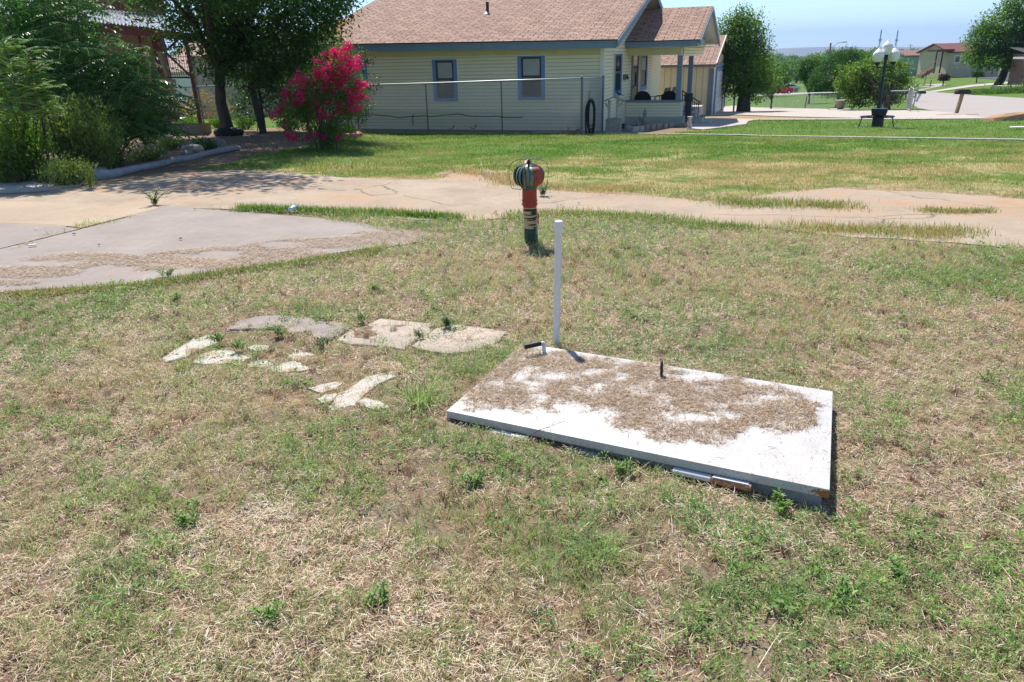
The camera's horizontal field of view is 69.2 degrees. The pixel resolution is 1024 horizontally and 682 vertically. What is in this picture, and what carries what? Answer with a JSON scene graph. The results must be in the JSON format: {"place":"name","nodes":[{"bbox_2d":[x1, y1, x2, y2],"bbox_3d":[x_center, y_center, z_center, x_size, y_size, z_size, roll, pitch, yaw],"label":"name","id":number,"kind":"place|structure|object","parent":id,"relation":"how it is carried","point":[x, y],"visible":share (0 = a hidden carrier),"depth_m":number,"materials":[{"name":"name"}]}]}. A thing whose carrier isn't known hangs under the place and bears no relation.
{"place":"outdoors","nodes":[
{"label":"outdoors","id":0,"kind":"place"},
{"bbox_2d":[0,224,79,248],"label":"pavement","id":1,"kind":"structure","parent":0,"point":[13,234],"depth_m":8.29,"materials":[{"name":"concrete"}]},
{"bbox_2d":[0,180,80,192],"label":"pavement","id":2,"kind":"structure","parent":0,"point":[25,186],"depth_m":11.61,"materials":[{"name":"concrete"}]},
{"bbox_2d":[0,201,165,228],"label":"pavement","id":3,"kind":"structure","parent":0,"point":[19,212],"depth_m":9.46,"materials":[{"name":"concrete"}]},
{"bbox_2d":[168,56,194,109],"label":"neighbour shed","id":4,"kind":"structure","parent":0,"point":[183,81],"depth_m":48.99,"materials":[{"name":"white plastic"}]},
{"bbox_2d":[0,206,432,293],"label":"pavement","id":5,"kind":"structure","parent":0,"point":[166,228],"depth_m":7.59,"materials":[{"name":"concrete"}]},
{"bbox_2d":[0,226,463,285],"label":"straw drift","id":6,"kind":"object","parent":5,"relation":"on","point":[190,251],"visible":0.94,"depth_m":7.04,"materials":[{"name":"plant"}]},
{"bbox_2d":[177,35,325,117],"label":"neighbour house","id":7,"kind":"structure","parent":0,"point":[199,79],"depth_m":37.82,"materials":[{"name":"beige"}]},
{"bbox_2d":[0,67,1023,681],"bbox_3d":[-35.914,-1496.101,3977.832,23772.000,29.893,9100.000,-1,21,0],"label":"ground","id":8,"kind":"structure","parent":0,"point":[444,525],"depth_m":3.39,"materials":[{"name":"plant"}]},
{"bbox_2d":[0,106,59,183],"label":"weedy bush","id":9,"kind":"object","parent":8,"relation":"on","point":[20,151],"visible":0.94,"depth_m":12.05,"materials":[{"name":"green plant"}]},
{"bbox_2d":[0,34,70,178],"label":"bright sumac","id":10,"kind":"object","parent":8,"relation":"on","point":[34,86],"visible":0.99,"depth_m":11.53,"materials":[{"name":"green plant"}]},
{"bbox_2d":[31,152,97,188],"bbox_3d":[-7.056,-2.607,11.745,1.028,0.797,0.830,-1,21,0],"label":"weedy bush","id":11,"kind":"object","parent":8,"relation":"on","point":[69,175],"visible":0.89,"depth_m":11.62,"materials":[{"name":"green plant"}]},
{"bbox_2d":[37,88,131,170],"bbox_3d":[-7.560,-3.587,13.082,1.630,1.697,1.390,-1,21,0],"label":"weedy bush","id":12,"kind":"object","parent":8,"relation":"on","point":[79,133],"visible":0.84,"depth_m":12.85,"materials":[{"name":"green plant"}]},
{"bbox_2d":[0,0,202,128],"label":"barn","id":13,"kind":"structure","parent":8,"relation":"on","point":[133,35],"depth_m":24.66,"materials":[{"name":"brown wood"}]},
{"bbox_2d":[0,0,206,166],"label":"tree of heaven","id":14,"kind":"object","parent":8,"relation":"on","point":[78,72],"visible":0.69,"depth_m":13.84,"materials":[{"name":"green plant"}]},
{"bbox_2d":[102,136,134,168],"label":"weedy bush","id":15,"kind":"object","parent":8,"relation":"on","point":[119,162],"visible":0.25,"depth_m":14.16,"materials":[{"name":"green plant"}]},
{"bbox_2d":[125,138,169,160],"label":"undergrowth","id":16,"kind":"object","parent":8,"relation":"on","point":[147,155],"visible":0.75,"depth_m":15.65,"materials":[{"name":"green plant"}]},
{"bbox_2d":[91,145,240,179],"bbox_3d":[-6.726,-3.695,15.037,0.356,0.298,5.427,1,21,6],"label":"curb","id":17,"kind":"object","parent":8,"relation":"on","point":[102,174],"visible":0.92,"depth_m":14.18,"materials":[{"name":"concrete"}]},
{"bbox_2d":[153,134,187,149],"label":"undergrowth","id":18,"kind":"object","parent":8,"relation":"on","point":[169,143],"visible":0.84,"depth_m":18.01,"materials":[{"name":"green plant"}]},
{"bbox_2d":[38,134,330,180],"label":"bed litter","id":19,"kind":"object","parent":8,"relation":"on","point":[226,145],"visible":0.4,"depth_m":19.30,"materials":[{"name":"plant"}]},
{"bbox_2d":[171,504,197,529],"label":"weed","id":20,"kind":"object","parent":8,"relation":"on","point":[181,517],"visible":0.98,"depth_m":2.92,"materials":[{"name":"green plant"}]},
{"bbox_2d":[162,335,217,362],"bbox_3d":[-2.064,0.063,4.807,0.202,0.050,0.484,4,21,14],"label":"flagstone","id":21,"kind":"object","parent":8,"relation":"on","point":[180,351],"visible":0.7,"depth_m":4.78,"materials":[{"name":"white stone"}]},
{"bbox_2d":[179,144,204,152],"bbox_3d":[-7.476,-4.493,17.336,0.512,0.205,0.526,-6,21,-11],"label":"rock","id":22,"kind":"object","parent":8,"relation":"on","point":[196,148],"visible":0.74,"depth_m":17.18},
{"bbox_2d":[173,123,211,133],"bbox_3d":[-10.384,-6.890,24.094,1.000,0.300,0.600,2,21,8],"label":"planter box","id":23,"kind":"object","parent":8,"relation":"on","point":[202,128],"visible":0.74,"depth_m":23.83,"materials":[{"name":"brown wood"}]},
{"bbox_2d":[0,244,385,297],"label":"joint grass","id":24,"kind":"structure","parent":8,"relation":"on","point":[50,291],"depth_m":6.27,"materials":[{"name":"plant"}]},
{"bbox_2d":[190,134,221,149],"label":"undergrowth","id":25,"kind":"object","parent":8,"relation":"on","point":[208,145],"visible":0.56,"depth_m":17.83,"materials":[{"name":"green plant"}]},
{"bbox_2d":[179,87,235,122],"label":"garden shrub","id":26,"kind":"object","parent":8,"relation":"on","point":[210,102],"visible":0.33,"depth_m":30.49,"materials":[{"name":"green plant"}]},
{"bbox_2d":[193,350,253,365],"bbox_3d":[-1.741,0.114,4.651,0.456,0.050,0.250,-1,21,0],"label":"flagstone","id":27,"kind":"object","parent":8,"relation":"on","point":[224,356],"visible":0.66,"depth_m":4.62,"materials":[{"name":"white stone"}]},
{"bbox_2d":[213,127,243,135],"bbox_3d":[-8.665,-6.394,22.720,0.900,0.228,0.834,-1,21,0],"label":"tyre planter","id":28,"kind":"object","parent":8,"relation":"on","point":[233,131],"visible":0.92,"depth_m":22.43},
{"bbox_2d":[107,0,368,127],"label":"shade tree","id":29,"kind":"object","parent":8,"relation":"on","point":[237,37],"visible":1,"depth_m":20.88,"materials":[{"name":"green plant"}]},
{"bbox_2d":[231,112,257,128],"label":"undergrowth","id":30,"kind":"object","parent":8,"relation":"on","point":[243,125],"visible":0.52,"depth_m":25.70,"materials":[{"name":"green plant"}]},
{"bbox_2d":[175,85,320,125],"bbox_3d":[-10.356,-8.474,27.314,6.563,1.765,0.060,-2,21,0],"label":"wire fence","id":31,"kind":"object","parent":8,"relation":"on","point":[214,100],"visible":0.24,"depth_m":27.20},
{"bbox_2d":[225,315,296,331],"bbox_3d":[-1.732,-0.111,5.194,0.445,0.056,0.286,-1,21,0],"label":"flagstone","id":32,"kind":"object","parent":8,"relation":"on","point":[257,321],"visible":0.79,"depth_m":5.17,"materials":[{"name":"stone"}]},
{"bbox_2d":[247,598,287,625],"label":"weed","id":33,"kind":"object","parent":8,"relation":"on","point":[267,609],"visible":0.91,"depth_m":2.41,"materials":[{"name":"green plant"}]},
{"bbox_2d":[225,19,352,132],"bbox_3d":[-7.221,-8.493,23.763,4.497,3.565,2.990,-1,21,0],"label":"multi stem tree","id":34,"kind":"object","parent":8,"relation":"on","point":[257,103],"visible":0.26,"depth_m":23.54,"materials":[{"name":"green plant"}]},
{"bbox_2d":[269,361,312,372],"bbox_3d":[-1.317,0.178,4.457,0.258,0.050,0.186,10,24,28],"label":"flagstone","id":35,"kind":"object","parent":8,"relation":"on","point":[299,366],"visible":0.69,"depth_m":4.45,"materials":[{"name":"white stone"}]},
{"bbox_2d":[285,317,350,339],"bbox_3d":[-1.376,-0.075,5.085,0.547,0.056,0.319,10,24,28],"label":"flagstone","id":36,"kind":"object","parent":8,"relation":"on","point":[317,328],"visible":0.66,"depth_m":5.05,"materials":[{"name":"stone"}]},
{"bbox_2d":[265,37,382,151],"bbox_3d":[-4.363,-5.723,17.212,2.770,2.530,1.739,-1,21,0],"label":"flowering bush","id":37,"kind":"object","parent":8,"relation":"on","point":[334,79],"visible":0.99,"depth_m":16.89,"materials":[{"name":"pink plant"}]},
{"bbox_2d":[308,381,342,393],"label":"flagstone","id":38,"kind":"object","parent":8,"relation":"on","point":[321,387],"visible":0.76,"depth_m":4.17,"materials":[{"name":"white stone"}]},
{"bbox_2d":[335,119,362,137],"bbox_3d":[-5.077,-6.556,22.861,0.862,0.539,0.829,12,25,32],"label":"tyre planter","id":39,"kind":"object","parent":8,"relation":"on","point":[356,133],"visible":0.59,"depth_m":22.79,"materials":[{"name":"green plant"}]},
{"bbox_2d":[324,45,382,126],"bbox_3d":[-5.165,-7.273,21.955,1.725,2.870,5.293,-9,22,-20],"label":"purple leaf shrub","id":40,"kind":"object","parent":8,"relation":"on","point":[369,87],"visible":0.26,"depth_m":20.19,"materials":[{"name":"green plant"}]},
{"bbox_2d":[329,371,396,409],"bbox_3d":[-0.827,0.285,4.132,0.170,0.050,0.576,7,22,21],"label":"flagstone","id":41,"kind":"object","parent":8,"relation":"on","point":[356,392],"visible":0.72,"depth_m":4.10,"materials":[{"name":"white stone"}]},
{"bbox_2d":[357,398,388,411],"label":"flagstone","id":42,"kind":"object","parent":8,"relation":"on","point":[366,401],"visible":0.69,"depth_m":3.93,"materials":[{"name":"white stone"}]},
{"bbox_2d":[359,580,392,610],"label":"weed","id":43,"kind":"object","parent":8,"relation":"on","point":[375,600],"visible":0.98,"depth_m":2.47,"materials":[{"name":"green plant"}]},
{"bbox_2d":[337,318,430,350],"bbox_3d":[-0.832,-0.035,4.969,0.540,0.056,0.510,6,22,19],"label":"flagstone","id":44,"kind":"object","parent":8,"relation":"on","point":[397,337],"visible":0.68,"depth_m":4.91,"materials":[{"name":"grey stone"}]},
{"bbox_2d":[370,361,463,417],"bbox_3d":[-0.523,0.237,3.934,0.512,0.227,0.490,-11,23,-25],"label":"grass tuft","id":45,"kind":"object","parent":8,"relation":"on","point":[424,395],"visible":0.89,"depth_m":3.94,"materials":[{"name":"plant"}]},
{"bbox_2d":[408,354,479,384],"bbox_3d":[-0.378,0.158,4.280,0.463,0.076,0.434,-1,21,0],"label":"grass tuft","id":46,"kind":"object","parent":8,"relation":"on","point":[455,367],"visible":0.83,"depth_m":4.33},
{"bbox_2d":[284,75,604,133],"bbox_3d":[-2.630,-7.579,24.347,11.161,1.992,1.246,4,21,13],"label":"chain link fence","id":47,"kind":"object","parent":8,"relation":"on","point":[582,77],"visible":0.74,"depth_m":23.63,"materials":[{"name":"metal"}]},
{"bbox_2d":[585,92,595,133],"bbox_3d":[2.409,-6.954,22.866,0.372,1.396,0.152,6,22,19],"label":"garden hose","id":48,"kind":"object","parent":47,"relation":"hanging from","point":[589,102],"visible":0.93,"depth_m":22.84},
{"bbox_2d":[412,325,507,355],"bbox_3d":[-0.333,0.007,4.796,0.500,0.056,0.496,6,22,19],"label":"flagstone","id":49,"kind":"object","parent":8,"relation":"on","point":[442,341],"visible":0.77,"depth_m":4.77,"materials":[{"name":"grey stone"}]},
{"bbox_2d":[437,327,518,350],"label":"straw litter","id":50,"kind":"object","parent":49,"relation":"on","point":[478,336],"visible":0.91,"depth_m":4.77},
{"bbox_2d":[464,467,486,485],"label":"weed","id":51,"kind":"object","parent":8,"relation":"on","point":[477,479],"visible":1,"depth_m":3.15,"materials":[{"name":"green plant"}]},
{"bbox_2d":[446,344,510,371],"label":"grass tuft","id":52,"kind":"object","parent":8,"relation":"on","point":[501,359],"visible":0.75,"depth_m":4.43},
{"bbox_2d":[461,329,541,359],"bbox_3d":[-0.052,0.017,4.554,0.565,0.131,0.505,-1,21,0],"label":"grass tuft","id":53,"kind":"object","parent":8,"relation":"on","point":[509,345],"visible":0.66,"depth_m":4.60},
{"bbox_2d":[1,264,1017,679],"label":"long straw","id":54,"kind":"object","parent":8,"relation":"on","point":[519,510],"visible":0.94,"depth_m":2.75,"materials":[{"name":"plant"}]},
{"bbox_2d":[0,207,1023,681],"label":"ground weeds","id":55,"kind":"object","parent":8,"relation":"on","point":[776,593],"visible":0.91,"depth_m":3.04,"materials":[{"name":"green plant"}]},
{"bbox_2d":[318,0,719,131],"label":"house","id":56,"kind":"structure","parent":8,"relation":"on","point":[622,46],"depth_m":25.73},
{"bbox_2d":[343,62,370,102],"bbox_3d":[-5.560,-9.272,26.642,0.990,1.398,0.056,6,22,19],"label":"window","id":57,"kind":"structure","parent":56,"relation":"in","point":[362,70],"depth_m":26.47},
{"bbox_2d":[431,58,459,101],"bbox_3d":[-2.287,-8.946,25.508,0.980,1.408,0.056,6,22,19],"label":"window","id":58,"kind":"structure","parent":56,"relation":"in","point":[443,70],"depth_m":25.46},
{"bbox_2d":[516,55,545,100],"bbox_3d":[0.644,-8.671,24.489,1.010,1.428,0.056,6,22,19],"label":"window","id":59,"kind":"structure","parent":56,"relation":"in","point":[532,66],"depth_m":24.45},
{"bbox_2d":[612,53,622,95],"bbox_3d":[3.633,-9.156,25.560,0.056,1.418,1.330,6,22,19],"label":"window","id":60,"kind":"structure","parent":56,"relation":"in","point":[618,57],"depth_m":25.53,"materials":[{"name":"glass"}]},
{"bbox_2d":[630,56,638,99],"bbox_3d":[4.702,-9.945,28.393,0.080,2.060,1.280,6,22,19],"label":"door","id":61,"kind":"structure","parent":56,"relation":"in","point":[635,59],"depth_m":28.30,"materials":[{"name":"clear glass"}]},
{"bbox_2d":[639,56,647,90],"bbox_3d":[5.311,-10.812,29.929,0.056,1.368,1.460,6,22,19],"label":"window","id":62,"kind":"structure","parent":56,"relation":"in","point":[644,59],"depth_m":29.94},
{"bbox_2d":[684,93,692,119],"bbox_3d":[6.493,-8.606,27.337,0.298,0.990,0.298,6,22,19],"label":"grill","id":63,"kind":"object","parent":56,"relation":"on","point":[688,99],"visible":0.87,"depth_m":27.19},
{"bbox_2d":[509,158,548,244],"bbox_3d":[0.160,-1.288,7.147,0.299,0.914,0.317,18,28,41],"label":"fire hydrant","id":64,"kind":"object","parent":8,"relation":"on","point":[528,176],"visible":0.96,"depth_m":7.05,"materials":[{"name":"metal"}]},
{"bbox_2d":[439,167,674,194],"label":"joint grass","id":65,"kind":"structure","parent":8,"relation":"on","point":[507,181],"depth_m":10.62,"materials":[{"name":"plant"}]},
{"bbox_2d":[553,220,562,346],"bbox_3d":[0.280,-0.300,4.562,0.066,0.893,0.052,-1,21,0],"label":"vent pipe","id":66,"kind":"object","parent":8,"relation":"on","point":[558,228],"visible":0.87,"depth_m":4.52,"materials":[{"name":"white plastic"}]},
{"bbox_2d":[554,518,641,576],"bbox_3d":[0.309,0.728,2.671,0.352,0.126,0.320,-1,21,0],"label":"grass tuft","id":67,"kind":"object","parent":8,"relation":"on","point":[603,543],"visible":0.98,"depth_m":2.68,"materials":[{"name":"plant"}]},
{"bbox_2d":[200,129,1023,200],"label":"lawn grass","id":68,"kind":"structure","parent":8,"relation":"on","point":[994,146],"depth_m":14.34,"materials":[{"name":"plant"}]},
{"bbox_2d":[603,95,624,131],"bbox_3d":[3.184,-7.074,23.214,0.652,1.130,0.500,4,21,14],"label":"wishing well","id":69,"kind":"object","parent":8,"relation":"on","point":[613,124],"visible":0.85,"depth_m":23.12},
{"bbox_2d":[613,457,634,477],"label":"weed","id":70,"kind":"object","parent":8,"relation":"on","point":[620,466],"visible":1,"depth_m":3.20,"materials":[{"name":"green plant"}]},
{"bbox_2d":[446,341,832,507],"bbox_3d":[0.655,0.402,3.762,1.887,0.392,1.032,9,23,29],"label":"storm shelter","id":71,"kind":"object","parent":8,"relation":"on","point":[794,452],"visible":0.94,"depth_m":3.44,"materials":[{"name":"paint"}]},
{"bbox_2d":[446,346,832,497],"bbox_3d":[0.658,0.319,3.744,1.887,0.040,1.005,9,23,29],"label":"door panel","id":72,"kind":"structure","parent":71,"relation":"in","point":[794,453],"depth_m":3.47,"materials":[{"name":"paint"}]},
{"bbox_2d":[457,344,836,480],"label":"straw litter","id":73,"kind":"object","parent":71,"relation":"on","point":[636,417],"visible":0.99,"depth_m":3.77,"materials":[{"name":"plant"}]},
{"bbox_2d":[659,35,728,114],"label":"garage","id":74,"kind":"structure","parent":8,"relation":"on","point":[708,72],"depth_m":35.53,"materials":[{"name":"beige"}]},
{"bbox_2d":[713,67,724,113],"bbox_3d":[10.703,-12.957,38.349,0.085,2.235,4.580,6,22,19],"label":"garage door","id":75,"kind":"structure","parent":74,"relation":"in","point":[718,94],"depth_m":37.88,"materials":[{"name":"white metal"}]},
{"bbox_2d":[716,0,782,111],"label":"leafy tree","id":76,"kind":"object","parent":8,"relation":"on","point":[743,60],"visible":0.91,"depth_m":38.80,"materials":[{"name":"green plant"}]},
{"bbox_2d":[759,57,786,108],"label":"tree","id":77,"kind":"object","parent":8,"relation":"on","point":[772,95],"visible":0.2,"depth_m":52.86,"materials":[{"name":"green plant"}]},
{"bbox_2d":[532,131,1023,140],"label":"curb","id":78,"kind":"structure","parent":8,"relation":"on","point":[1001,139],"depth_m":18.69,"materials":[{"name":"concrete"}]},
{"bbox_2d":[764,61,793,96],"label":"distant tree","id":79,"kind":"object","parent":8,"relation":"on","point":[785,78],"visible":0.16,"depth_m":103.20,"materials":[{"name":"green plant"}]},
{"bbox_2d":[767,486,792,514],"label":"weed","id":80,"kind":"object","parent":8,"relation":"on","point":[781,503],"visible":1,"depth_m":2.94,"materials":[{"name":"green plant"}]},
{"bbox_2d":[775,60,796,85],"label":"distant tree","id":81,"kind":"object","parent":8,"relation":"on","point":[784,65],"visible":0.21,"depth_m":125.99,"materials":[{"name":"green plant"}]},
{"bbox_2d":[793,55,822,103],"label":"tree","id":82,"kind":"object","parent":8,"relation":"on","point":[805,67],"visible":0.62,"depth_m":70.33,"materials":[{"name":"green plant"}]},
{"bbox_2d":[725,89,909,109],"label":"chain link fence","id":83,"kind":"object","parent":8,"relation":"on","point":[817,99],"visible":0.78,"depth_m":45.49,"materials":[{"name":"grey metal"}]},
{"bbox_2d":[803,44,871,107],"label":"cedar","id":84,"kind":"object","parent":8,"relation":"on","point":[850,54],"visible":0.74,"depth_m":48.69,"materials":[{"name":"green plant"}]},
{"bbox_2d":[674,117,1023,138],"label":"front lawn grass","id":85,"kind":"structure","parent":8,"relation":"on","point":[878,127],"depth_m":22.14,"materials":[{"name":"plant"}]},
{"bbox_2d":[832,573,871,598],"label":"weed","id":86,"kind":"object","parent":8,"relation":"on","point":[844,580],"visible":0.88,"depth_m":2.46,"materials":[{"name":"green plant"}]},
{"bbox_2d":[829,52,923,109],"bbox_3d":[18.421,-12.983,37.137,4.876,2.820,3.035,-1,21,0],"label":"round tree","id":87,"kind":"object","parent":8,"relation":"on","point":[861,82],"visible":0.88,"depth_m":36.95,"materials":[{"name":"green plant"}]},
{"bbox_2d":[871,108,887,126],"bbox_3d":[11.312,-6.883,22.926,0.468,0.590,0.459,-1,21,0],"label":"planter","id":88,"kind":"object","parent":8,"relation":"on","point":[878,112],"visible":0.88,"depth_m":22.79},
{"bbox_2d":[870,39,899,126],"bbox_3d":[11.310,-7.851,22.684,0.883,2.530,0.322,-7,21,-13],"label":"garden lamp","id":89,"kind":"object","parent":8,"relation":"on","point":[887,50],"visible":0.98,"depth_m":22.35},
{"bbox_2d":[886,553,909,588],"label":"weed","id":90,"kind":"object","parent":8,"relation":"on","point":[895,570],"visible":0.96,"depth_m":2.54,"materials":[{"name":"green plant"}]},
{"bbox_2d":[878,50,919,75],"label":"house","id":91,"kind":"structure","parent":8,"relation":"on","point":[912,55],"depth_m":120.59,"materials":[{"name":"beige"}]},
{"bbox_2d":[916,42,998,77],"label":"house","id":92,"kind":"structure","parent":8,"relation":"on","point":[935,59],"depth_m":104.06,"materials":[{"name":"beige"}]},
{"bbox_2d":[954,89,970,112],"bbox_3d":[18.218,-9.660,30.145,0.550,1.059,0.220,-1,21,0],"label":"mailbox","id":93,"kind":"object","parent":8,"relation":"on","point":[961,92],"visible":0.97,"depth_m":30.00,"materials":[{"name":"brown wood"}]},
{"bbox_2d":[955,0,1023,85],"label":"tree","id":94,"kind":"object","parent":8,"relation":"on","point":[999,53],"visible":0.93,"depth_m":66.28,"materials":[{"name":"green plant"}]},
{"bbox_2d":[969,79,1023,94],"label":"ground hedge","id":95,"kind":"object","parent":8,"relation":"on","point":[999,90],"visible":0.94,"depth_m":59.09,"materials":[{"name":"green plant"}]},
{"bbox_2d":[984,112,1023,120],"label":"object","id":96,"kind":"object","parent":8,"relation":"on","point":[1013,116],"visible":0.94,"depth_m":24.76,"materials":[{"name":"concrete"}]},
{"bbox_2d":[993,47,1023,89],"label":"brick house","id":97,"kind":"structure","parent":8,"relation":"on","point":[1016,75],"depth_m":65.00,"materials":[{"name":"brown brick"}]},
{"bbox_2d":[0,170,1023,248],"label":"road","id":98,"kind":"structure","parent":0,"point":[470,194],"depth_m":9.64,"materials":[{"name":"concrete"}]},
{"bbox_2d":[73,158,97,187],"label":"weed","id":99,"kind":"object","parent":98,"relation":"on","point":[90,182],"visible":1,"depth_m":11.42,"materials":[{"name":"green plant"}]},
{"bbox_2d":[138,187,169,204],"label":"weed","id":100,"kind":"object","parent":98,"relation":"on","point":[154,201],"visible":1,"depth_m":9.83,"materials":[{"name":"green plant"}]},
{"bbox_2d":[228,201,466,220],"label":"joint grass","id":101,"kind":"structure","parent":98,"relation":"on","point":[424,213],"depth_m":8.89,"materials":[{"name":"plant"}]},
{"bbox_2d":[495,206,770,234],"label":"joint grass","id":102,"kind":"structure","parent":98,"relation":"on","point":[576,212],"depth_m":8.21,"materials":[{"name":"plant"}]},
{"bbox_2d":[689,191,883,212],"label":"joint grass","id":103,"kind":"structure","parent":98,"relation":"on","point":[802,202],"depth_m":8.82,"materials":[{"name":"plant"}]},
{"bbox_2d":[6,0,1022,53],"label":"sky","id":104,"kind":"structure","parent":0,"point":[798,23],"materials":[{"name":"blue"}]},
{"bbox_2d":[686,118,934,129],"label":"path","id":105,"kind":"structure","parent":0,"point":[716,123],"depth_m":27.24,"materials":[{"name":"concrete"}]},
{"bbox_2d":[732,47,925,56],"bbox_3d":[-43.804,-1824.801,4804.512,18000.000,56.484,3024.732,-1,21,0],"label":"hills","id":106,"kind":"structure","parent":0,"point":[802,51],"depth_m":4028.30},
{"bbox_2d":[709,106,984,118],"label":"driveway","id":107,"kind":"structure","parent":0,"point":[800,112],"depth_m":33.43,"materials":[{"name":"concrete"}]},
{"bbox_2d":[740,215,1000,249],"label":"joint grass","id":108,"kind":"structure","parent":0,"point":[929,230],"depth_m":7.33,"materials":[{"name":"plant"}]},
{"bbox_2d":[909,205,1000,215],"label":"joint grass","id":109,"kind":"structure","parent":0,"point":[950,209],"depth_m":8.21,"materials":[{"name":"plant"}]},
{"bbox_2d":[912,90,1023,117],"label":"road","id":110,"kind":"structure","parent":0,"point":[984,106],"depth_m":43.91,"materials":[{"name":"concrete"}]},
{"bbox_2d":[928,82,1007,91],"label":"path","id":111,"kind":"structure","parent":0,"point":[966,86],"depth_m":71.42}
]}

